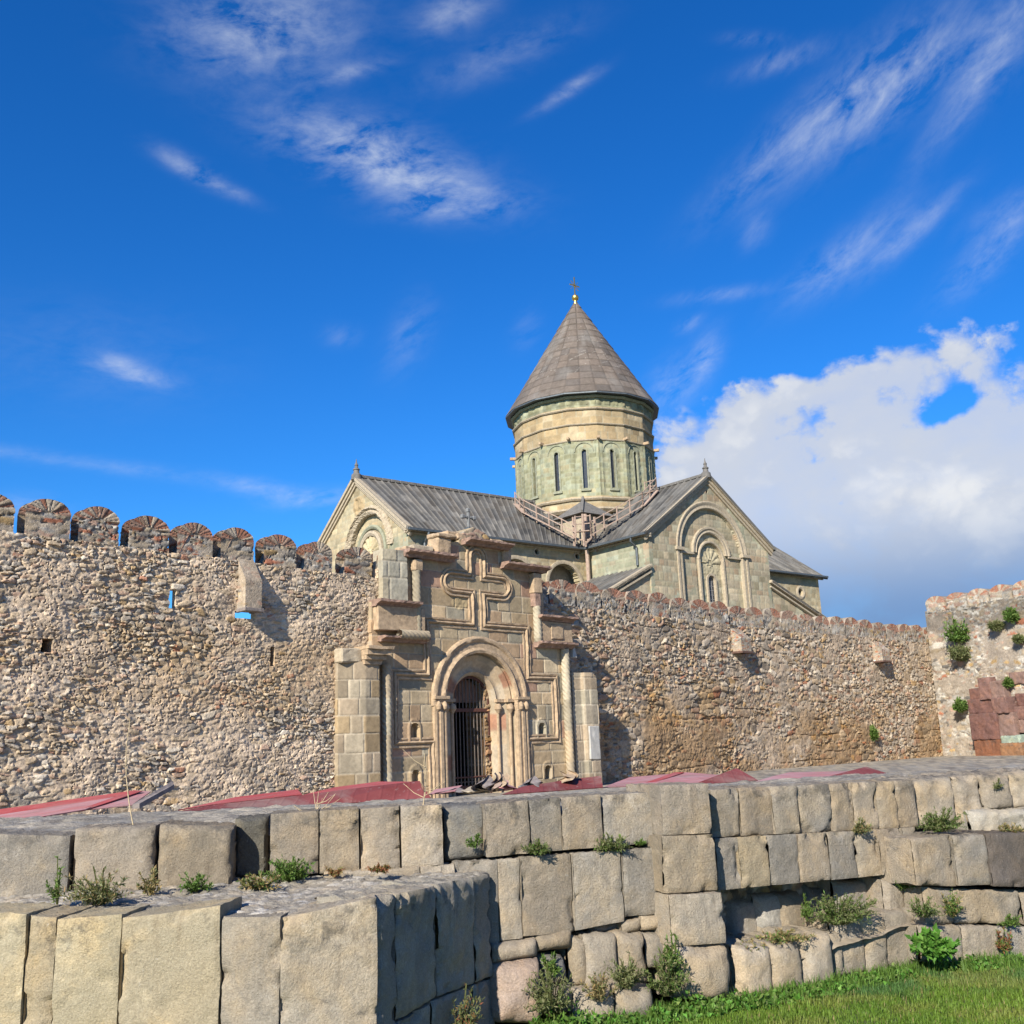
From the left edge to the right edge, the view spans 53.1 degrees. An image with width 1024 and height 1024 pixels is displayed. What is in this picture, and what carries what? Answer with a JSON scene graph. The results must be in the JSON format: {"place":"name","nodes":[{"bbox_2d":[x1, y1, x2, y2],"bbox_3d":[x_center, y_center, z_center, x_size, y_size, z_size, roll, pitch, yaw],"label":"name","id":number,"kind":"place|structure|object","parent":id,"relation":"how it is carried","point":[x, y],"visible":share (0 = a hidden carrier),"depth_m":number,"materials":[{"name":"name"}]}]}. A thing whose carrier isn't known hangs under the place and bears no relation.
{"place":"outdoors","nodes":[
{"label":"outdoors","id":0,"kind":"place"},
{"bbox_2d":[0,755,1023,835],"bbox_3d":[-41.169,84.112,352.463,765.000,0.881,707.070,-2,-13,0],"label":"yard ground","id":1,"kind":"structure","parent":0,"point":[889,768],"depth_m":13.96,"materials":[{"name":"stone"}]},
{"bbox_2d":[0,797,112,817],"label":"tin sheet","id":2,"kind":"object","parent":1,"relation":"on","point":[62,809],"visible":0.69,"depth_m":16.10,"materials":[{"name":"red metal"}]},
{"bbox_2d":[78,790,141,811],"bbox_3d":[-6.451,4.629,16.444,0.146,0.240,2.027,-3,-13,4],"label":"tin sheet","id":3,"kind":"object","parent":2,"relation":"on","point":[132,792],"visible":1,"depth_m":16.54,"materials":[{"name":"red metal"}]},
{"bbox_2d":[89,791,150,809],"bbox_3d":[-6.260,4.676,16.637,0.760,0.219,2.010,-2,-13,0],"label":"tin sheet","id":4,"kind":"object","parent":2,"relation":"on","point":[124,802],"visible":0.71,"depth_m":16.37,"materials":[{"name":"red metal"}]},
{"bbox_2d":[0,791,129,814],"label":"tin sheet","id":5,"kind":"object","parent":1,"relation":"on","point":[35,806],"visible":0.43,"depth_m":18.16,"materials":[{"name":"red metal"}]},
{"bbox_2d":[132,782,173,808],"bbox_3d":[-5.624,4.461,16.160,0.108,0.366,1.053,-6,-13,14],"label":"wooden plank","id":6,"kind":"object","parent":1,"relation":"on","point":[156,794],"visible":1,"depth_m":16.11,"materials":[{"name":"grey wood"}]},
{"bbox_2d":[0,494,378,814],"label":"fortress wall","id":7,"kind":"structure","parent":1,"relation":"on","point":[204,691],"depth_m":26.73,"materials":[{"name":"stone"}]},
{"bbox_2d":[178,789,301,810],"bbox_3d":[-4.070,4.325,15.414,1.971,0.165,1.441,3,-14,-23],"label":"tin sheet","id":8,"kind":"object","parent":1,"relation":"on","point":[296,792],"visible":0.88,"depth_m":15.25,"materials":[{"name":"red metal"}]},
{"bbox_2d":[183,781,430,810],"bbox_3d":[-2.944,4.080,14.724,3.509,0.266,0.522,1,-13,-13],"label":"tin sheet","id":9,"kind":"object","parent":1,"relation":"on","point":[396,791],"visible":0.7,"depth_m":14.77,"materials":[{"name":"red metal"}]},
{"bbox_2d":[304,782,404,794],"bbox_3d":[-2.390,4.269,15.879,1.730,0.126,1.459,1,-13,-13],"label":"tin sheet","id":10,"kind":"object","parent":1,"relation":"on","point":[355,786],"visible":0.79,"depth_m":15.77,"materials":[{"name":"red metal"}]},
{"bbox_2d":[333,527,601,797],"bbox_3d":[-3.378,5.697,36.851,7.344,9.450,11.562,-14,-18,42],"label":"stone gatehouse","id":11,"kind":"object","parent":1,"relation":"on","point":[449,612],"visible":0.9,"depth_m":34.64,"materials":[{"name":"beige stone"}]},
{"bbox_2d":[460,508,475,528],"bbox_3d":[-1.544,0.316,36.242,0.690,0.910,0.200,10,-18,-44],"label":"stone cross","id":12,"kind":"object","parent":11,"relation":"on","point":[468,517],"visible":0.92,"depth_m":36.22,"materials":[{"name":"white stone"}]},
{"bbox_2d":[435,770,577,793],"bbox_3d":[-0.075,4.132,15.675,2.190,0.308,0.537,-2,-13,0],"label":"scrap heap","id":13,"kind":"object","parent":1,"relation":"on","point":[487,784],"visible":0.94,"depth_m":15.65,"materials":[{"name":"grey"}]},
{"bbox_2d":[429,785,461,794],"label":"tin sheet","id":14,"kind":"object","parent":13,"relation":"on","point":[440,790],"visible":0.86,"depth_m":15.89,"materials":[{"name":"metal"}]},
{"bbox_2d":[502,776,602,794],"bbox_3d":[0.603,4.139,15.517,1.682,0.196,0.499,1,-13,-14],"label":"tin sheet","id":15,"kind":"object","parent":1,"relation":"on","point":[595,782],"visible":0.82,"depth_m":15.47,"materials":[{"name":"red metal"}]},
{"bbox_2d":[317,277,828,616],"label":"cathedral","id":16,"kind":"structure","parent":1,"relation":"on","point":[581,416],"depth_m":99.32,"materials":[{"name":"stone"}]},
{"bbox_2d":[513,477,658,580],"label":"wooden walkway","id":17,"kind":"structure","parent":16,"relation":"on","point":[585,531],"depth_m":96.91,"materials":[{"name":"brown wood"}]},
{"bbox_2d":[705,573,718,601],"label":"window","id":18,"kind":"structure","parent":16,"relation":"in","point":[711,581],"depth_m":96.15,"materials":[{"name":"stone"}]},
{"bbox_2d":[464,579,942,785],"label":"fortress wall","id":19,"kind":"structure","parent":1,"relation":"on","point":[701,686],"depth_m":47.75,"materials":[{"name":"stone"}]},
{"bbox_2d":[869,725,879,740],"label":"shrub","id":20,"kind":"object","parent":19,"relation":"attached to","point":[874,733],"visible":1,"depth_m":55.69,"materials":[{"name":"green plant"}]},
{"bbox_2d":[698,768,757,783],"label":"tin sheet","id":21,"kind":"object","parent":1,"relation":"on","point":[734,775],"visible":0.86,"depth_m":16.62,"materials":[{"name":"red metal"}]},
{"bbox_2d":[756,771,846,781],"bbox_3d":[5.233,4.727,18.368,1.164,0.045,3.986,-9,-15,27],"label":"tin sheet","id":22,"kind":"object","parent":1,"relation":"on","point":[803,774],"visible":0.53,"depth_m":18.49,"materials":[{"name":"red metal"}]},
{"bbox_2d":[831,767,884,775],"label":"tin sheet","id":23,"kind":"object","parent":1,"relation":"on","point":[865,770],"visible":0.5,"depth_m":17.50,"materials":[{"name":"red metal"}]},
{"bbox_2d":[925,580,1023,755],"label":"fortress wall","id":24,"kind":"structure","parent":1,"relation":"on","point":[997,655],"depth_m":60.11,"materials":[{"name":"stone"}]},
{"bbox_2d":[941,615,969,644],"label":"shrub","id":25,"kind":"object","parent":24,"relation":"attached to","point":[959,634],"visible":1,"depth_m":60.35,"materials":[{"name":"green plant"}]},
{"bbox_2d":[945,642,971,661],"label":"shrub","id":26,"kind":"object","parent":24,"relation":"attached to","point":[960,653],"visible":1,"depth_m":60.08,"materials":[{"name":"green plant"}]},
{"bbox_2d":[950,696,967,713],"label":"shrub","id":27,"kind":"object","parent":24,"relation":"attached to","point":[960,706],"visible":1,"depth_m":59.67,"materials":[{"name":"green plant"}]},
{"bbox_2d":[986,617,1005,632],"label":"shrub","id":28,"kind":"object","parent":24,"relation":"attached to","point":[996,625],"visible":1,"depth_m":58.17,"materials":[{"name":"green plant"}]},
{"bbox_2d":[1000,676,1014,687],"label":"shrub","id":29,"kind":"object","parent":24,"relation":"attached to","point":[1008,682],"visible":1,"depth_m":57.33,"materials":[{"name":"green plant"}]},
{"bbox_2d":[1002,606,1020,622],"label":"shrub","id":30,"kind":"object","parent":24,"relation":"attached to","point":[1010,614],"visible":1,"depth_m":57.43,"materials":[{"name":"green plant"}]},
{"bbox_2d":[1011,633,1023,643],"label":"shrub","id":31,"kind":"object","parent":24,"relation":"attached to","point":[1018,638],"visible":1,"depth_m":56.93,"materials":[{"name":"green plant"}]},
{"bbox_2d":[967,671,1023,755],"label":"stone buttress","id":32,"kind":"structure","parent":1,"relation":"on","point":[996,716],"depth_m":57.45,"materials":[{"name":"stone"}]},
{"bbox_2d":[0,0,1023,627],"label":"sky","id":33,"kind":"structure","parent":0,"point":[252,252],"materials":[{"name":"blue"}]},
{"bbox_2d":[646,772,683,782],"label":"tin sheet","id":34,"kind":"object","parent":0,"point":[667,776],"visible":0.64,"depth_m":18.47,"materials":[{"name":"red metal"}]},
{"bbox_2d":[603,772,716,787],"bbox_3d":[2.749,4.659,17.863,1.736,0.094,4.236,-5,-13,12],"label":"tin sheet","id":35,"kind":"object","parent":34,"relation":"on","point":[687,777],"visible":0.71,"depth_m":17.97,"materials":[{"name":"red metal"}]},
{"bbox_2d":[495,948,1023,1023],"bbox_3d":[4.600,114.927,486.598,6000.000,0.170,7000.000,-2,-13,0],"label":"lawn","id":36,"kind":"structure","parent":0,"point":[657,998],"depth_m":9.77,"materials":[{"name":"green plant"}]},
{"bbox_2d":[0,870,494,1023],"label":"stone bastion","id":37,"kind":"object","parent":36,"relation":"on","point":[387,948],"visible":0.89,"depth_m":7.60,"materials":[{"name":"stone"}]},
{"bbox_2d":[45,856,65,903],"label":"weed bush","id":38,"kind":"object","parent":37,"relation":"on","point":[53,894],"visible":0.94,"depth_m":8.34,"materials":[{"name":"green plant"}]},
{"bbox_2d":[54,863,133,905],"bbox_3d":[-3.357,3.019,8.306,0.562,0.364,0.519,-14,-18,42],"label":"weed bush","id":39,"kind":"object","parent":37,"relation":"on","point":[99,895],"visible":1,"depth_m":8.30,"materials":[{"name":"green plant"}]},
{"bbox_2d":[136,866,161,895],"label":"weed bush","id":40,"kind":"object","parent":37,"relation":"on","point":[150,888],"visible":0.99,"depth_m":8.77,"materials":[{"name":"beige plant"}]},
{"bbox_2d":[176,872,213,893],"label":"weed bush","id":41,"kind":"object","parent":37,"relation":"on","point":[195,885],"visible":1,"depth_m":8.85,"materials":[{"name":"green plant"}]},
{"bbox_2d":[236,870,281,891],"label":"weed bush","id":42,"kind":"object","parent":37,"relation":"on","point":[260,883],"visible":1,"depth_m":8.83,"materials":[{"name":"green plant"}]},
{"bbox_2d":[261,856,315,882],"bbox_3d":[-2.012,3.226,9.254,0.502,0.276,0.358,-2,-13,0],"label":"weed bush","id":43,"kind":"object","parent":37,"relation":"on","point":[288,872],"visible":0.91,"depth_m":9.24,"materials":[{"name":"green plant"}]},
{"bbox_2d":[323,864,344,877],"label":"weed bush","id":44,"kind":"object","parent":37,"relation":"on","point":[333,873],"visible":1,"depth_m":9.30,"materials":[{"name":"beige plant"}]},
{"bbox_2d":[367,863,390,874],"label":"weed bush","id":45,"kind":"object","parent":37,"relation":"on","point":[379,869],"visible":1,"depth_m":9.15,"materials":[{"name":"brown plant"}]},
{"bbox_2d":[450,982,484,1023],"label":"weed bush","id":46,"kind":"object","parent":37,"relation":"on","point":[464,1016],"visible":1,"depth_m":8.53,"materials":[{"name":"green plant"}]},
{"bbox_2d":[0,767,1023,1022],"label":"retaining wall","id":47,"kind":"structure","parent":36,"relation":"on","point":[710,877],"depth_m":10.20,"materials":[{"name":"stone"}]},
{"bbox_2d":[125,721,133,824],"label":"dry stalk","id":48,"kind":"object","parent":47,"relation":"on","point":[126,760],"visible":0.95,"depth_m":9.63,"materials":[{"name":"plant"}]},
{"bbox_2d":[294,791,337,810],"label":"dry stalk","id":49,"kind":"object","parent":47,"relation":"on","point":[321,802],"visible":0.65,"depth_m":9.83,"materials":[{"name":"plant"}]},
{"bbox_2d":[403,753,443,804],"bbox_3d":[-0.868,2.660,10.044,0.413,0.670,0.185,-2,-13,0],"label":"dry stalk","id":50,"kind":"object","parent":47,"relation":"on","point":[424,790],"visible":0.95,"depth_m":10.06,"materials":[{"name":"plant"}]},
{"bbox_2d":[465,833,482,847],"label":"weed bush","id":51,"kind":"object","parent":47,"relation":"attached to","point":[472,844],"visible":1,"depth_m":9.71,"materials":[{"name":"green plant"}]},
{"bbox_2d":[521,837,549,856],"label":"weed bush","id":52,"kind":"object","parent":47,"relation":"on","point":[536,848],"visible":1,"depth_m":9.86,"materials":[{"name":"green plant"}]},
{"bbox_2d":[522,961,577,1016],"bbox_3d":[0.339,4.309,9.258,0.544,0.490,0.387,-2,-13,0],"label":"weed bush","id":53,"kind":"object","parent":47,"relation":"on","point":[546,1001],"visible":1,"depth_m":9.25,"materials":[{"name":"green plant"}]},
{"bbox_2d":[540,951,562,976],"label":"weed bush","id":54,"kind":"object","parent":47,"relation":"on","point":[552,964],"visible":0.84,"depth_m":9.55,"materials":[{"name":"green plant"}]},
{"bbox_2d":[579,970,617,1001],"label":"weed bush","id":55,"kind":"object","parent":47,"relation":"on","point":[599,990],"visible":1,"depth_m":9.46,"materials":[{"name":"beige plant"}]},
{"bbox_2d":[593,831,629,853],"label":"weed bush","id":56,"kind":"object","parent":47,"relation":"on","point":[617,845],"visible":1,"depth_m":10.17,"materials":[{"name":"green plant"}]},
{"bbox_2d":[604,950,647,989],"bbox_3d":[1.064,4.296,9.591,0.413,0.369,0.305,2,-14,-20],"label":"weed bush","id":57,"kind":"object","parent":47,"relation":"on","point":[625,979],"visible":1,"depth_m":9.58,"materials":[{"name":"green plant"}]},
{"bbox_2d":[634,837,646,845],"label":"weed bush","id":58,"kind":"object","parent":47,"relation":"on","point":[641,842],"visible":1,"depth_m":10.32,"materials":[{"name":"green plant"}]},
{"bbox_2d":[644,947,693,996],"bbox_3d":[1.457,4.330,9.668,0.550,0.462,0.366,-2,-13,0],"label":"weed bush","id":59,"kind":"object","parent":47,"relation":"on","point":[665,984],"visible":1,"depth_m":9.63,"materials":[{"name":"green plant"}]},
{"bbox_2d":[662,930,684,978],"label":"weed bush","id":60,"kind":"object","parent":47,"relation":"on","point":[670,951],"visible":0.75,"depth_m":9.73,"materials":[{"name":"green plant"}]},
{"bbox_2d":[738,937,766,951],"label":"weed bush","id":61,"kind":"object","parent":47,"relation":"on","point":[755,945],"visible":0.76,"depth_m":10.38,"materials":[{"name":"beige plant"}]},
{"bbox_2d":[754,928,816,944],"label":"weed bush","id":62,"kind":"object","parent":47,"relation":"on","point":[778,936],"visible":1,"depth_m":10.55,"materials":[{"name":"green plant"}]},
{"bbox_2d":[799,893,813,918],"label":"weed bush","id":63,"kind":"object","parent":47,"relation":"on","point":[805,912],"visible":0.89,"depth_m":11.13,"materials":[{"name":"green plant"}]},
{"bbox_2d":[803,890,879,925],"bbox_3d":[3.489,4.219,10.909,0.840,0.372,0.583,-2,-13,0],"label":"weed bush","id":64,"kind":"object","parent":47,"relation":"on","point":[842,916],"visible":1,"depth_m":10.90,"materials":[{"name":"green plant"}]},
{"bbox_2d":[852,816,873,834],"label":"weed bush","id":65,"kind":"object","parent":47,"relation":"on","point":[859,828],"visible":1,"depth_m":11.51,"materials":[{"name":"green plant"}]},
{"bbox_2d":[894,882,915,889],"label":"weed bush","id":66,"kind":"object","parent":47,"relation":"on","point":[901,886],"visible":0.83,"depth_m":11.51,"materials":[{"name":"green plant"}]},
{"bbox_2d":[907,895,943,917],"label":"weed bush","id":67,"kind":"object","parent":47,"relation":"on","point":[924,910],"visible":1,"depth_m":11.09,"materials":[{"name":"green plant"}]},
{"bbox_2d":[916,807,968,831],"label":"weed bush","id":68,"kind":"object","parent":47,"relation":"on","point":[936,823],"visible":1,"depth_m":11.80,"materials":[{"name":"green plant"}]},
{"bbox_2d":[941,890,963,917],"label":"weed bush","id":69,"kind":"object","parent":47,"relation":"on","point":[953,910],"visible":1,"depth_m":11.33,"materials":[{"name":"green plant"}]},
{"bbox_2d":[992,778,1003,789],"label":"weed bush","id":70,"kind":"object","parent":47,"relation":"on","point":[997,786],"visible":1,"depth_m":12.60,"materials":[{"name":"green plant"}]},
{"bbox_2d":[995,927,1012,953],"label":"weed bush","id":71,"kind":"object","parent":47,"relation":"on","point":[1000,943],"visible":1,"depth_m":11.48,"materials":[{"name":"green plant"}]},
{"bbox_2d":[997,913,1021,927],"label":"weed bush","id":72,"kind":"object","parent":47,"relation":"on","point":[1009,921],"visible":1,"depth_m":11.57,"materials":[{"name":"green plant"}]},
{"bbox_2d":[997,822,1023,832],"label":"weed bush","id":73,"kind":"object","parent":47,"relation":"on","point":[1005,827],"visible":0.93,"depth_m":12.13,"materials":[{"name":"green plant"}]},
{"bbox_2d":[528,953,1023,1023],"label":"ground cover","id":74,"kind":"object","parent":36,"relation":"on","point":[729,1001],"visible":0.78,"depth_m":9.74,"materials":[{"name":"green plant"}]},
{"bbox_2d":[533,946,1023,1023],"bbox_3d":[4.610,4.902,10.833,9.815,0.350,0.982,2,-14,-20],"label":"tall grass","id":75,"kind":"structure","parent":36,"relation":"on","point":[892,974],"depth_m":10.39,"materials":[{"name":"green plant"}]},
{"bbox_2d":[904,923,961,963],"bbox_3d":[4.481,4.577,10.869,0.530,0.412,0.447,4,-14,-25],"label":"nettle clump","id":76,"kind":"object","parent":36,"relation":"on","point":[933,945],"visible":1,"depth_m":10.81,"materials":[{"name":"green plant"}]}
]}

